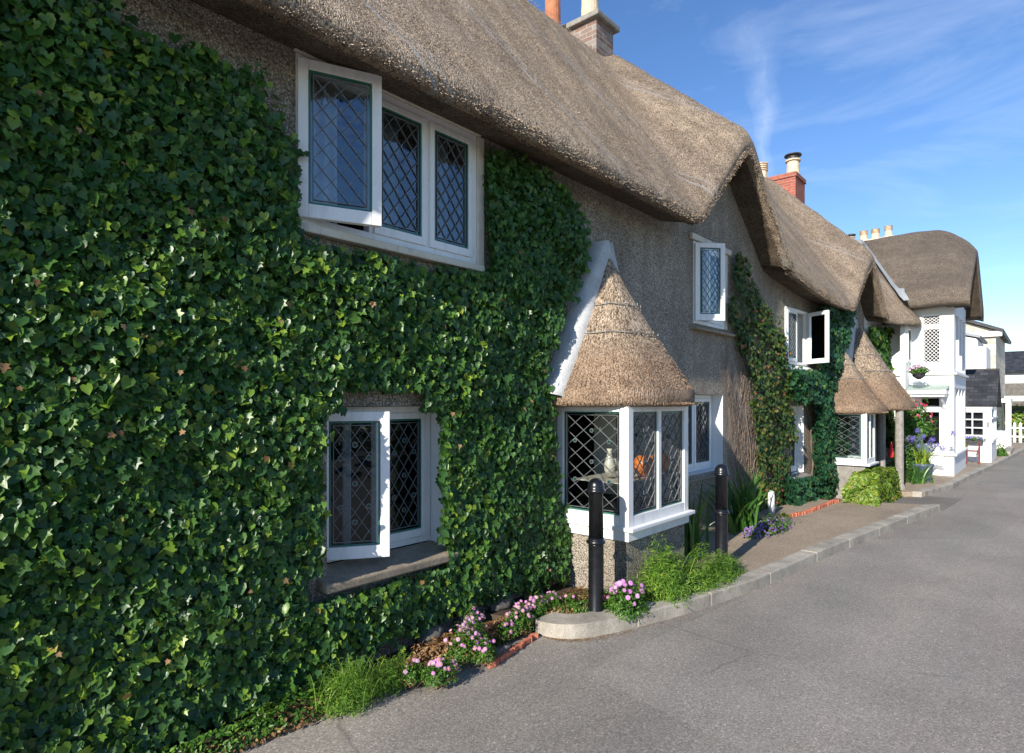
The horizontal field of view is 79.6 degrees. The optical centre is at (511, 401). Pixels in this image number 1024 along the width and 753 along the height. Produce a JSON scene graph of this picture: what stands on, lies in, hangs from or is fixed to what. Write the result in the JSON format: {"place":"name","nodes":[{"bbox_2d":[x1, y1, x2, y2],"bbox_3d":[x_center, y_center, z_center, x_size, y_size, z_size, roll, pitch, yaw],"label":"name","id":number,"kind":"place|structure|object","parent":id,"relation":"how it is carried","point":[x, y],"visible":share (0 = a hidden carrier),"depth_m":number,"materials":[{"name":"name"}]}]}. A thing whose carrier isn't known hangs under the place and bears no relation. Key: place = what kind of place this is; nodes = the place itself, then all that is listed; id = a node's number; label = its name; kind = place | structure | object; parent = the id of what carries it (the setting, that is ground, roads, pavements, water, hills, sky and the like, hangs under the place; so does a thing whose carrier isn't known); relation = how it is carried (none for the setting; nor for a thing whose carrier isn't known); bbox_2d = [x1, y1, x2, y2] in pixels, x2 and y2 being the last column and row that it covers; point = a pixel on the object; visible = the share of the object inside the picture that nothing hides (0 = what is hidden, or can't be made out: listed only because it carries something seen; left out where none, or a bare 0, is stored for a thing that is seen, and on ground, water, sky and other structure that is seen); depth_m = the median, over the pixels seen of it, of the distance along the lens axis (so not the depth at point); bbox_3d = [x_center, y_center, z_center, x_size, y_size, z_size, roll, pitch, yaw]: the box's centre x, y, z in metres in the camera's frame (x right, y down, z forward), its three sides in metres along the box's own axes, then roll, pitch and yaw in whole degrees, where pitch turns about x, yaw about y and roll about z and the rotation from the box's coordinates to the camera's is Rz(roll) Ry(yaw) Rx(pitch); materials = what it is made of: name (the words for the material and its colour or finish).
{"place":"outdoors","nodes":[
{"label":"outdoors","id":0,"kind":"place"},
{"bbox_2d":[154,437,1023,752],"bbox_3d":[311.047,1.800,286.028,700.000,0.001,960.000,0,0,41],"label":"road","id":1,"kind":"structure","parent":0,"point":[906,637],"depth_m":4.04,"materials":[{"name":"grey asphalt"}]},
{"bbox_2d":[158,620,534,752],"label":"flower bed","id":2,"kind":"object","parent":1,"relation":"on","point":[408,650],"visible":0.08,"depth_m":3.59,"materials":[{"name":"soil"}]},
{"bbox_2d":[305,643,420,723],"bbox_3d":[-0.870,1.621,3.694,0.832,0.344,0.543,0,0,-36],"label":"grass tuft","id":3,"kind":"object","parent":2,"relation":"on","point":[366,686],"visible":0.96,"depth_m":3.59,"materials":[{"name":"green plant"}]},
{"bbox_2d":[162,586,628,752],"bbox_3d":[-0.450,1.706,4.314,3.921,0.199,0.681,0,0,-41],"label":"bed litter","id":4,"kind":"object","parent":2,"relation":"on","point":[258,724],"visible":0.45,"depth_m":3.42,"materials":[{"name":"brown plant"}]},
{"bbox_2d":[414,622,443,645],"bbox_3d":[-0.607,1.710,4.534,0.196,0.173,0.244,0,0,41],"label":"stone","id":5,"kind":"object","parent":2,"relation":"on","point":[434,632],"visible":0.55,"depth_m":4.46,"materials":[{"name":"grey stone"}]},
{"bbox_2d":[400,655,458,690],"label":"daisy clump","id":6,"kind":"object","parent":2,"relation":"on","point":[439,669],"visible":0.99,"depth_m":3.82,"materials":[{"name":"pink plant"}]},
{"bbox_2d":[455,605,480,625],"bbox_3d":[-0.343,1.689,4.843,0.169,0.197,0.235,0,0,41],"label":"stone","id":7,"kind":"object","parent":2,"relation":"on","point":[458,619],"visible":0.26,"depth_m":4.77,"materials":[{"name":"grey stone"}]},
{"bbox_2d":[443,603,499,665],"bbox_3d":[-0.293,1.597,4.253,0.386,0.363,0.424,0,0,-20],"label":"daisy clump","id":8,"kind":"object","parent":2,"relation":"on","point":[480,653],"visible":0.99,"depth_m":4.15,"materials":[{"name":"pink plant"}]},
{"bbox_2d":[496,591,546,641],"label":"daisy clump","id":9,"kind":"object","parent":2,"relation":"on","point":[509,627],"visible":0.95,"depth_m":4.67,"materials":[{"name":"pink plant"}]},
{"bbox_2d":[540,590,580,612],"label":"daisy clump","id":10,"kind":"object","parent":2,"relation":"on","point":[557,601],"visible":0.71,"depth_m":5.08,"materials":[{"name":"green plant"}]},
{"bbox_2d":[479,583,686,627],"bbox_3d":[0.734,1.760,5.330,1.100,0.080,1.800,0,0,41],"label":"raised bed","id":11,"kind":"object","parent":2,"relation":"on","point":[490,615],"visible":0.15,"depth_m":5.32,"materials":[{"name":"soil"}]},
{"bbox_2d":[489,592,512,611],"bbox_3d":[-0.096,1.673,5.123,0.183,0.171,0.244,0,0,61],"label":"stone","id":12,"kind":"object","parent":11,"relation":"on","point":[504,604],"visible":0.58,"depth_m":5.04,"materials":[{"name":"grey stone"}]},
{"bbox_2d":[603,574,650,621],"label":"petunia clump","id":13,"kind":"object","parent":11,"relation":"on","point":[631,600],"visible":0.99,"depth_m":4.91,"materials":[{"name":"plant"}]},
{"bbox_2d":[634,530,738,607],"bbox_3d":[1.597,1.440,5.639,0.702,0.609,1.485,0,0,41],"label":"feathery shrub","id":14,"kind":"object","parent":11,"relation":"on","point":[660,579],"visible":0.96,"depth_m":5.39,"materials":[{"name":"green plant"}]},
{"bbox_2d":[0,0,791,740],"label":"thatched cottage","id":15,"kind":"structure","parent":1,"relation":"on","point":[402,116],"depth_m":5.51,"materials":[{"name":"plant"}]},
{"bbox_2d":[0,0,591,752],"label":"climbing ivy","id":16,"kind":"object","parent":15,"relation":"attached to","point":[232,468],"visible":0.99,"depth_m":3.24,"materials":[{"name":"green plant"}]},
{"bbox_2d":[295,53,475,263],"bbox_3d":[-0.815,-1.625,4.379,0.479,1.050,1.590,0,0,41],"label":"window","id":17,"kind":"structure","parent":15,"relation":"in","point":[316,108],"depth_m":4.21,"materials":[{"name":"white paint"}]},
{"bbox_2d":[316,406,458,593],"bbox_3d":[-0.958,0.620,4.411,0.504,1.170,1.140,0,0,41],"label":"window","id":18,"kind":"structure","parent":15,"relation":"in","point":[367,563],"depth_m":4.30,"materials":[{"name":"white paint"}]},
{"bbox_2d":[572,471,673,483],"bbox_3d":[1.098,0.731,6.008,0.560,0.008,0.980,0,0,41],"label":"glass shelf","id":19,"kind":"object","parent":15,"relation":"attached to","point":[612,478],"visible":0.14,"depth_m":5.89,"materials":[{"name":"beige glass"}]},
{"bbox_2d":[604,448,614,475],"bbox_3d":[0.916,0.565,5.768,0.110,0.250,0.110,0,0,41],"label":"ornament","id":20,"kind":"object","parent":19,"relation":"on","point":[609,463],"visible":0.88,"depth_m":5.74,"materials":[{"name":"beige ceramic"}]},
{"bbox_2d":[633,455,652,476],"bbox_3d":[1.267,0.620,5.927,0.200,0.200,0.200,0,0,41],"label":"ornament","id":21,"kind":"object","parent":19,"relation":"on","point":[640,469],"visible":0.74,"depth_m":5.86,"materials":[{"name":"orange ceramic"}]},
{"bbox_2d":[650,453,669,472],"bbox_3d":[1.461,0.610,6.089,0.200,0.200,0.200,0,0,41],"label":"ornament","id":22,"kind":"object","parent":19,"relation":"on","point":[663,459],"visible":0.27,"depth_m":6.01,"materials":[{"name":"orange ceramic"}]},
{"bbox_2d":[557,406,694,532],"bbox_3d":[1.125,0.573,5.985,0.830,1.105,1.240,0,0,41],"label":"bay window","id":23,"kind":"structure","parent":15,"relation":"in","point":[627,521],"depth_m":5.69,"materials":[{"name":"white paint"}]},
{"bbox_2d":[648,481,652,500],"bbox_3d":[1.421,0.865,6.164,0.110,0.250,0.110,0,0,41],"label":"ornament","id":24,"kind":"object","parent":15,"relation":"on","point":[650,492],"visible":0.14,"depth_m":6.13,"materials":[{"name":"teal ceramic"}]},
{"bbox_2d":[697,422,699,451],"bbox_3d":[2.602,0.500,8.676,0.090,0.420,0.090,0,0,41],"label":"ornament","id":25,"kind":"object","parent":15,"relation":"attached to","point":[697,436],"visible":0.28,"depth_m":8.65,"materials":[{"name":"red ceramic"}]},
{"bbox_2d":[688,395,715,482],"bbox_3d":[2.535,0.475,8.363,0.270,1.140,1.320,0,0,41],"label":"window","id":26,"kind":"structure","parent":15,"relation":"in","point":[693,465],"depth_m":8.50,"materials":[{"name":"white paint"}]},
{"bbox_2d":[690,241,734,336],"bbox_3d":[2.825,-1.525,8.376,0.371,1.170,1.300,0,0,41],"label":"window","id":27,"kind":"structure","parent":15,"relation":"in","point":[715,320],"depth_m":8.05,"materials":[{"name":"white paint"}]},
{"bbox_2d":[715,251,798,511],"bbox_3d":[3.852,-0.200,9.507,0.187,3.979,2.975,0,0,45],"label":"climbing ivy","id":28,"kind":"object","parent":15,"relation":"attached to","point":[774,460],"visible":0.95,"depth_m":9.52,"materials":[{"name":"green plant"}]},
{"bbox_2d":[487,660,495,668],"bbox_3d":[-0.137,1.780,4.165,0.060,0.040,0.032,0,0,-37],"label":"edging brick","id":29,"kind":"object","parent":1,"relation":"on","point":[491,665],"visible":0.87,"depth_m":4.15,"materials":[{"name":"orange brick"}]},
{"bbox_2d":[498,654,504,661],"bbox_3d":[-0.075,1.780,4.266,0.032,0.040,0.060,0,0,22],"label":"edging brick","id":30,"kind":"object","parent":1,"relation":"on","point":[501,657],"visible":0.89,"depth_m":4.25,"materials":[{"name":"orange brick"}]},
{"bbox_2d":[502,651,509,658],"bbox_3d":[-0.045,1.780,4.316,0.032,0.040,0.060,0,0,40],"label":"edging brick","id":31,"kind":"object","parent":1,"relation":"on","point":[507,654],"visible":0.86,"depth_m":4.31,"materials":[{"name":"orange brick"}]},
{"bbox_2d":[506,648,513,655],"bbox_3d":[-0.014,1.780,4.366,0.032,0.040,0.060,0,0,32],"label":"edging brick","id":32,"kind":"object","parent":1,"relation":"on","point":[511,650],"visible":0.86,"depth_m":4.36,"materials":[{"name":"orange brick"}]},
{"bbox_2d":[512,645,516,653],"bbox_3d":[0.016,1.780,4.417,0.032,0.040,0.060,0,0,20],"label":"edging brick","id":33,"kind":"object","parent":1,"relation":"on","point":[514,647],"visible":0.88,"depth_m":4.40,"materials":[{"name":"orange brick"}]},
{"bbox_2d":[515,643,522,649],"bbox_3d":[0.047,1.780,4.467,0.060,0.040,0.032,0,0,-43],"label":"edging brick","id":34,"kind":"object","parent":1,"relation":"on","point":[519,646],"visible":0.88,"depth_m":4.46,"materials":[{"name":"orange brick"}]},
{"bbox_2d":[523,637,529,644],"bbox_3d":[0.108,1.780,4.568,0.032,0.040,0.060,0,0,38],"label":"edging brick","id":35,"kind":"object","parent":1,"relation":"on","point":[527,639],"visible":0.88,"depth_m":4.56,"materials":[{"name":"orange brick"}]},
{"bbox_2d":[530,632,537,638],"bbox_3d":[0.169,1.780,4.668,0.060,0.040,0.032,0,0,-22],"label":"edging brick","id":36,"kind":"object","parent":1,"relation":"on","point":[535,635],"visible":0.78,"depth_m":4.66,"materials":[{"name":"orange brick"}]},
{"bbox_2d":[541,514,932,644],"bbox_3d":[3.801,1.794,7.171,8.677,0.010,0.607,0,0,-38],"label":"road grit","id":37,"kind":"object","parent":1,"relation":"on","point":[640,627],"visible":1,"depth_m":4.70,"materials":[{"name":"grey gravel"}]},
{"bbox_2d":[535,446,1023,638],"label":"kerb","id":38,"kind":"structure","parent":1,"relation":"on","point":[554,625],"depth_m":5.81,"materials":[{"name":"concrete"}]},
{"bbox_2d":[760,152,916,499],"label":"thatched cottage","id":39,"kind":"structure","parent":1,"relation":"on","point":[833,266],"depth_m":11.64,"materials":[{"name":"brown plant"}]},
{"bbox_2d":[791,406,811,478],"bbox_3d":[5.044,0.710,10.931,0.310,1.260,0.740,0,0,45],"label":"window","id":40,"kind":"structure","parent":39,"relation":"in","point":[793,467],"depth_m":11.09,"materials":[{"name":"white paint"}]},
{"bbox_2d":[784,306,828,369],"bbox_3d":[5.155,-1.085,10.728,0.572,1.090,1.130,0,0,45],"label":"window","id":41,"kind":"structure","parent":39,"relation":"in","point":[815,324],"depth_m":10.85,"materials":[{"name":"white paint"}]},
{"bbox_2d":[778,304,857,505],"bbox_3d":[5.689,-0.035,11.222,3.457,3.692,0.400,0,0,-45],"label":"climbing ivy","id":42,"kind":"object","parent":39,"relation":"attached to","point":[816,387],"visible":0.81,"depth_m":11.10,"materials":[{"name":"green leaf"}]},
{"bbox_2d":[833,414,878,466],"bbox_3d":[6.357,0.667,11.605,0.870,0.995,0.810,0,0,41],"label":"bay window","id":43,"kind":"structure","parent":39,"relation":"in","point":[866,457],"depth_m":11.25,"materials":[{"name":"white paint"}]},
{"bbox_2d":[888,441,893,457],"bbox_3d":[8.020,1.007,13.041,0.153,0.366,0.110,0,0,41],"label":"cloth bag","id":44,"kind":"object","parent":39,"relation":"hanging from","point":[891,453],"visible":0.94,"depth_m":13.00,"materials":[{"name":"red fabric"}]},
{"bbox_2d":[841,465,902,506],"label":"box hedge","id":45,"kind":"object","parent":1,"relation":"on","point":[875,485],"visible":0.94,"depth_m":10.24,"materials":[{"name":"green plant"}]},
{"bbox_2d":[966,320,1011,429],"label":"stone house","id":46,"kind":"structure","parent":1,"relation":"on","point":[996,338],"depth_m":24.96,"materials":[{"name":"paint"}]},
{"bbox_2d":[1004,396,1023,400],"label":"carport","id":47,"kind":"object","parent":1,"relation":"on","point":[1017,398],"visible":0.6,"depth_m":27.86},
{"bbox_2d":[1005,351,1023,382],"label":"slate roofed house","id":48,"kind":"structure","parent":1,"relation":"on","point":[1014,366],"depth_m":36.64,"materials":[{"name":"white paint"}]},
{"bbox_2d":[1005,383,1023,435],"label":"stone wall","id":49,"kind":"structure","parent":1,"relation":"on","point":[1014,389],"depth_m":31.73,"materials":[{"name":"beige stone"}]},
{"bbox_2d":[1005,401,1023,439],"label":"garden hedge","id":50,"kind":"object","parent":1,"relation":"on","point":[1016,416],"visible":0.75,"depth_m":28.74,"materials":[{"name":"green plant"}]},
{"bbox_2d":[1012,422,1023,442],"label":"picket fence","id":51,"kind":"object","parent":1,"relation":"on","point":[1014,428],"visible":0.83,"depth_m":27.04,"materials":[{"name":"white wood"}]},
{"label":"bollard footing","id":52,"kind":"structure","parent":1,"relation":"on","visible":0},
{"bbox_2d":[586,478,605,611],"bbox_3d":[0.682,1.180,4.990,0.156,1.120,0.156,0,0,41],"label":"bollard","id":53,"kind":"object","parent":52,"relation":"on","point":[596,491],"visible":0.91,"depth_m":4.94,"materials":[{"name":"black metal"}]},
{"bbox_2d":[527,0,1023,351],"label":"sky","id":54,"kind":"structure","parent":0,"point":[906,115],"materials":[{"name":"blue"}]},
{"bbox_2d":[684,499,922,586],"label":"pavement","id":55,"kind":"structure","parent":0,"point":[827,522],"depth_m":8.09,"materials":[{"name":"concrete"}]},
{"bbox_2d":[662,480,713,555],"bbox_3d":[1.968,1.307,6.929,0.619,0.866,0.926,0,0,15],"label":"strap leaf clump","id":56,"kind":"object","parent":55,"relation":"on","point":[692,531],"visible":0.48,"depth_m":6.85,"materials":[{"name":"green plant"}]},
{"bbox_2d":[714,464,729,561],"bbox_3d":[2.148,1.175,6.299,0.156,1.070,0.156,0,0,41],"label":"bollard","id":57,"kind":"object","parent":55,"relation":"on","point":[721,511],"visible":0.91,"depth_m":6.25,"materials":[{"name":"black metal"}]},
{"bbox_2d":[719,551,745,574],"bbox_3d":[2.160,1.610,6.112,0.338,0.238,0.360,0,0,41],"label":"green cushion","id":58,"kind":"object","parent":55,"relation":"on","point":[736,566],"visible":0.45,"depth_m":6.06,"materials":[{"name":"green plant"}]},
{"bbox_2d":[698,459,800,534],"bbox_3d":[2.981,1.250,8.184,1.630,0.980,1.564,0,0,41],"label":"strap leaf clump","id":59,"kind":"object","parent":55,"relation":"on","point":[745,508],"visible":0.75,"depth_m":8.00,"materials":[{"name":"green plant"}]},
{"bbox_2d":[741,513,793,538],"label":"bellflower clump","id":60,"kind":"object","parent":55,"relation":"on","point":[770,523],"visible":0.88,"depth_m":7.87,"materials":[{"name":"purple plant"}]},
{"bbox_2d":[768,490,774,514],"bbox_3d":[3.909,1.530,9.262,0.097,0.380,0.100,0,0,41],"label":"marker post","id":61,"kind":"object","parent":55,"relation":"on","point":[771,505],"visible":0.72,"depth_m":9.22,"materials":[{"name":"white paint"}]},
{"bbox_2d":[776,510,802,523],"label":"pavement weed","id":62,"kind":"object","parent":55,"relation":"on","point":[785,516],"visible":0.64,"depth_m":8.81,"materials":[{"name":"green plant"}]},
{"bbox_2d":[824,496,960,510],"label":"driveway","id":63,"kind":"structure","parent":0,"point":[944,503],"depth_m":11.16,"materials":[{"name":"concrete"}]},
{"bbox_2d":[895,445,1022,496],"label":"pavement","id":64,"kind":"structure","parent":0,"point":[937,480],"depth_m":13.27,"materials":[{"name":"concrete"}]},
{"bbox_2d":[864,271,921,465],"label":"thatched cottage","id":65,"kind":"structure","parent":64,"relation":"on","point":[899,311],"depth_m":14.00,"materials":[{"name":"brown plant"}]},
{"bbox_2d":[886,396,937,480],"bbox_3d":[8.825,0.781,13.585,0.963,1.876,1.110,0,0,41],"label":"fuchsia bush","id":66,"kind":"object","parent":64,"relation":"on","point":[913,419],"visible":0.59,"depth_m":13.36,"materials":[{"name":"green plant"}]},
{"bbox_2d":[848,225,983,475],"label":"white house","id":67,"kind":"structure","parent":64,"relation":"on","point":[932,278],"depth_m":14.45,"materials":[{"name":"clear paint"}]},
{"bbox_2d":[868,326,895,448],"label":"climbing ivy","id":68,"kind":"object","parent":67,"relation":"attached to","point":[879,337],"visible":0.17,"depth_m":14.26,"materials":[{"name":"green plant"}]},
{"bbox_2d":[906,327,910,362],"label":"window","id":69,"kind":"structure","parent":67,"relation":"in","point":[908,330],"depth_m":14.19,"materials":[{"name":"white glass"}]},
{"bbox_2d":[908,364,931,378],"bbox_3d":[9.164,-0.677,13.799,0.459,0.353,0.439,0,0,3],"label":"hanging basket","id":70,"kind":"object","parent":67,"relation":"attached to","point":[917,372],"visible":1,"depth_m":13.72,"materials":[{"name":"metal"}]},
{"bbox_2d":[920,410,938,445],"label":"window","id":71,"kind":"structure","parent":67,"relation":"in","point":[924,444],"depth_m":14.38,"materials":[{"name":"white wood"}]},
{"bbox_2d":[920,397,938,406],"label":"window","id":72,"kind":"structure","parent":67,"relation":"in","point":[920,397],"depth_m":14.35,"materials":[{"name":"white wood"}]},
{"bbox_2d":[922,327,938,363],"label":"window","id":73,"kind":"structure","parent":67,"relation":"in","point":[932,328],"depth_m":14.37,"materials":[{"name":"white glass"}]},
{"bbox_2d":[922,314,938,325],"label":"window","id":74,"kind":"structure","parent":67,"relation":"in","point":[935,315],"depth_m":14.36,"materials":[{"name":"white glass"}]},
{"bbox_2d":[912,463,933,481],"bbox_3d":[8.827,1.515,13.199,0.410,0.370,0.410,0,0,41],"label":"flower pot","id":75,"kind":"object","parent":64,"relation":"on","point":[922,466],"visible":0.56,"depth_m":13.05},
{"bbox_2d":[904,428,955,484],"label":"agapanthus","id":76,"kind":"object","parent":75,"relation":"in","point":[916,476],"visible":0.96,"depth_m":13.04,"materials":[{"name":"green plant"}]},
{"bbox_2d":[966,442,980,463],"bbox_3d":[12.697,1.410,16.923,0.320,0.580,0.380,0,0,41],"label":"garden chair","id":77,"kind":"object","parent":64,"relation":"on","point":[978,451],"visible":0.89,"depth_m":16.84,"materials":[{"name":"red wood"}]},
{"bbox_2d":[966,333,990,368],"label":"rendered wing","id":78,"kind":"structure","parent":64,"relation":"on","point":[978,354],"depth_m":20.11,"materials":[{"name":"white paint"}]},
{"bbox_2d":[966,368,1001,462],"bbox_3d":[13.608,0.420,18.463,1.650,2.780,2.533,0,0,41],"label":"slate porch","id":79,"kind":"object","parent":64,"relation":"on","point":[983,394],"visible":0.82,"depth_m":17.47,"materials":[{"name":"white paint"}]},
{"bbox_2d":[966,411,983,435],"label":"window","id":80,"kind":"structure","parent":79,"relation":"in","point":[972,419],"depth_m":17.39,"materials":[{"name":"white glass"}]},
{"bbox_2d":[966,435,986,442],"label":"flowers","id":81,"kind":"object","parent":79,"relation":"attached to","point":[973,438],"visible":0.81,"depth_m":17.20,"materials":[{"name":"plant"}]},
{"bbox_2d":[997,442,1008,456],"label":"corner weeds","id":82,"kind":"object","parent":64,"relation":"on","point":[1001,451],"visible":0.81,"depth_m":19.17,"materials":[{"name":"green plant"}]},
{"bbox_2d":[996,399,1012,448],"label":"wall","id":83,"kind":"structure","parent":64,"relation":"on","point":[1004,437],"depth_m":22.05,"materials":[{"name":"white paint"}]},
{"bbox_2d":[1005,446,1014,454],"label":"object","id":84,"kind":"structure","parent":64,"relation":"on","point":[1009,450],"depth_m":20.42,"materials":[{"name":"stone"}]}
]}

